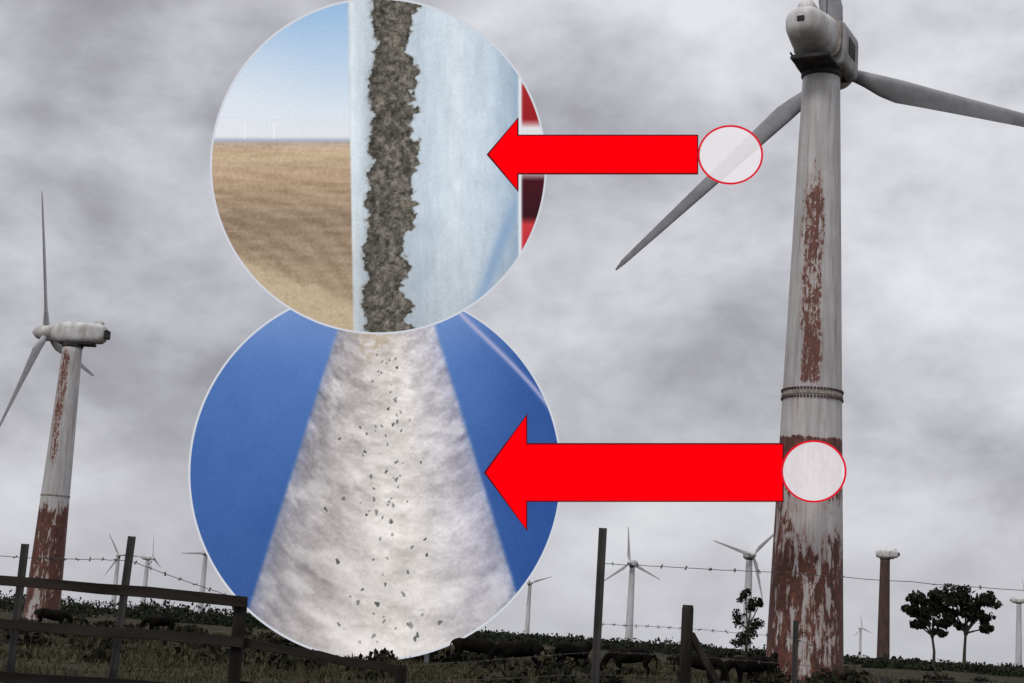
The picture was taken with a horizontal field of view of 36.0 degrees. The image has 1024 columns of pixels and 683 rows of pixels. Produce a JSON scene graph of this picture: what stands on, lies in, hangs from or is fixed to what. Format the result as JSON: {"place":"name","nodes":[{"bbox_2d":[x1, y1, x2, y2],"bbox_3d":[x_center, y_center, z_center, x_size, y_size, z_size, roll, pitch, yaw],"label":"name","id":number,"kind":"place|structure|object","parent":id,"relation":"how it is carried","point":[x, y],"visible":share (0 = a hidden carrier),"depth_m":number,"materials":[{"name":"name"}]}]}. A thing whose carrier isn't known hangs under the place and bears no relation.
{"place":"outdoors","nodes":[
{"label":"outdoors","id":0,"kind":"place"},
{"bbox_2d":[0,608,1023,682],"bbox_3d":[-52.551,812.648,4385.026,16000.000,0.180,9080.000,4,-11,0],"label":"ground","id":1,"kind":"structure","parent":0,"point":[215,629],"depth_m":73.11,"materials":[{"name":"green plant"}]},
{"bbox_2d":[31,608,73,623],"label":"cow","id":2,"kind":"object","parent":1,"relation":"on","point":[60,616],"visible":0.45,"depth_m":96.04},
{"bbox_2d":[0,193,110,619],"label":"wind turbine","id":3,"kind":"object","parent":1,"relation":"on","point":[69,341],"visible":0.97,"depth_m":162.03,"materials":[{"name":"paint"}]},
{"bbox_2d":[105,534,141,607],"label":"wind turbine","id":4,"kind":"object","parent":1,"relation":"on","point":[116,574],"visible":0.81,"depth_m":887.24,"materials":[{"name":"metal"}]},
{"bbox_2d":[140,539,160,604],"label":"wind turbine","id":5,"kind":"object","parent":1,"relation":"on","point":[147,564],"visible":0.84,"depth_m":868.60,"materials":[{"name":"metal"}]},
{"bbox_2d":[137,616,178,630],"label":"cow","id":6,"kind":"object","parent":1,"relation":"on","point":[168,621],"visible":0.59,"depth_m":101.91},
{"bbox_2d":[184,550,207,613],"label":"wind turbine","id":7,"kind":"object","parent":1,"relation":"on","point":[203,574],"visible":0.46,"depth_m":768.83,"materials":[{"name":"metal"}]},
{"bbox_2d":[0,575,406,682],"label":"wooden rail fence","id":8,"kind":"object","parent":1,"relation":"on","point":[236,642],"visible":1,"depth_m":12.71,"materials":[{"name":"brown wood"}]},
{"bbox_2d":[424,653,428,662],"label":"panel support frame","id":9,"kind":"object","parent":1,"relation":"on","point":[426,657],"visible":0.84,"depth_m":73.78,"materials":[{"name":"metal"}]},
{"bbox_2d":[188,308,559,659],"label":"round photo panel","id":10,"kind":"object","parent":9,"relation":"attached to","point":[346,498],"visible":1,"depth_m":73.50,"materials":[{"name":"multicoloured"}]},
{"bbox_2d":[484,415,783,529],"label":"red arrow sign","id":11,"kind":"object","parent":10,"relation":"attached to","point":[520,472],"visible":1,"depth_m":72.96,"materials":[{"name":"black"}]},
{"bbox_2d":[781,440,846,502],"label":"marker disc","id":12,"kind":"object","parent":11,"relation":"attached to","point":[813,471],"visible":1,"depth_m":72.88,"materials":[{"name":"grey plastic"}]},
{"bbox_2d":[210,0,545,333],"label":"round photo panel","id":13,"kind":"object","parent":9,"relation":"attached to","point":[360,183],"visible":1,"depth_m":73.25,"materials":[{"name":"multicoloured"}]},
{"bbox_2d":[487,117,697,191],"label":"red arrow sign","id":14,"kind":"object","parent":13,"relation":"attached to","point":[512,154],"visible":1,"depth_m":72.96,"materials":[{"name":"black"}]},
{"bbox_2d":[449,637,503,663],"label":"cow","id":15,"kind":"object","parent":1,"relation":"on","point":[477,645],"visible":0.69,"depth_m":73.41},
{"bbox_2d":[0,615,1011,682],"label":"scrub","id":16,"kind":"object","parent":1,"relation":"on","point":[576,669],"visible":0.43,"depth_m":57.52,"materials":[{"name":"green plant"}]},
{"bbox_2d":[0,590,1023,676],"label":"distant bushes","id":17,"kind":"object","parent":1,"relation":"on","point":[183,614],"visible":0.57,"depth_m":268.12,"materials":[{"name":"green plant"}]},
{"bbox_2d":[4,528,1023,682],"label":"barbed wire fence","id":18,"kind":"object","parent":1,"relation":"on","point":[689,639],"visible":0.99,"depth_m":13.03,"materials":[{"name":"wood"}]},
{"bbox_2d":[483,641,545,672],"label":"cow","id":19,"kind":"object","parent":1,"relation":"on","point":[507,649],"visible":0.85,"depth_m":66.50},
{"bbox_2d":[525,577,549,633],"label":"wind turbine","id":20,"kind":"object","parent":1,"relation":"on","point":[527,620],"visible":0.85,"depth_m":935.74,"materials":[{"name":"metal"}]},
{"bbox_2d":[553,641,592,668],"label":"cow","id":21,"kind":"object","parent":1,"relation":"on","point":[567,649],"visible":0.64,"depth_m":76.31},
{"bbox_2d":[600,648,656,677],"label":"cow","id":22,"kind":"object","parent":1,"relation":"on","point":[646,657],"visible":0.82,"depth_m":70.47},
{"bbox_2d":[604,526,659,641],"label":"wind turbine","id":23,"kind":"object","parent":1,"relation":"on","point":[630,608],"visible":0.92,"depth_m":581.99,"materials":[{"name":"metal"}]},
{"bbox_2d":[673,652,730,682],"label":"cow","id":24,"kind":"object","parent":1,"relation":"on","point":[696,663],"visible":0.56,"depth_m":65.28},
{"bbox_2d":[713,533,773,651],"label":"wind turbine","id":25,"kind":"object","parent":1,"relation":"on","point":[749,556],"visible":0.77,"depth_m":483.71,"materials":[{"name":"metal"}]},
{"bbox_2d":[729,588,765,655],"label":"tree","id":26,"kind":"object","parent":1,"relation":"on","point":[751,606],"visible":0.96,"depth_m":246.62,"materials":[{"name":"green plant"}]},
{"bbox_2d":[719,656,779,682],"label":"cow","id":27,"kind":"object","parent":1,"relation":"on","point":[739,665],"visible":0.69,"depth_m":67.50},
{"bbox_2d":[747,652,778,682],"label":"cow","id":28,"kind":"object","parent":1,"relation":"on","point":[774,655],"visible":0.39,"depth_m":73.02},
{"bbox_2d":[615,0,1023,682],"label":"wind turbine","id":29,"kind":"object","parent":1,"relation":"on","point":[807,536],"visible":0.92,"depth_m":77.82,"materials":[{"name":"white paint"}]},
{"bbox_2d":[854,621,870,657],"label":"wind turbine","id":30,"kind":"object","parent":1,"relation":"on","point":[860,640],"visible":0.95,"depth_m":1673.62,"materials":[{"name":"metal"}]},
{"bbox_2d":[876,549,899,661],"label":"wind turbine","id":31,"kind":"object","parent":1,"relation":"on","point":[883,632],"visible":0.91,"depth_m":414.48,"materials":[{"name":"metal"}]},
{"bbox_2d":[900,587,955,666],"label":"tree","id":32,"kind":"object","parent":1,"relation":"on","point":[923,614],"visible":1,"depth_m":295.63,"materials":[{"name":"green plant"}]},
{"bbox_2d":[939,583,1002,670],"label":"tree","id":33,"kind":"object","parent":1,"relation":"on","point":[970,611],"visible":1,"depth_m":295.56,"materials":[{"name":"green plant"}]},
{"bbox_2d":[1010,579,1023,665],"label":"wind turbine","id":34,"kind":"object","parent":1,"relation":"on","point":[1018,650],"visible":0.92,"depth_m":690.20,"materials":[{"name":"metal"}]},
{"bbox_2d":[0,0,1023,666],"label":"sky","id":35,"kind":"structure","parent":0,"point":[109,109],"materials":[{"name":"grey"}]},
{"bbox_2d":[698,125,762,184],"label":"marker disc","id":36,"kind":"object","parent":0,"point":[730,154],"visible":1,"depth_m":72.88,"materials":[{"name":"grey plastic"}]}
]}

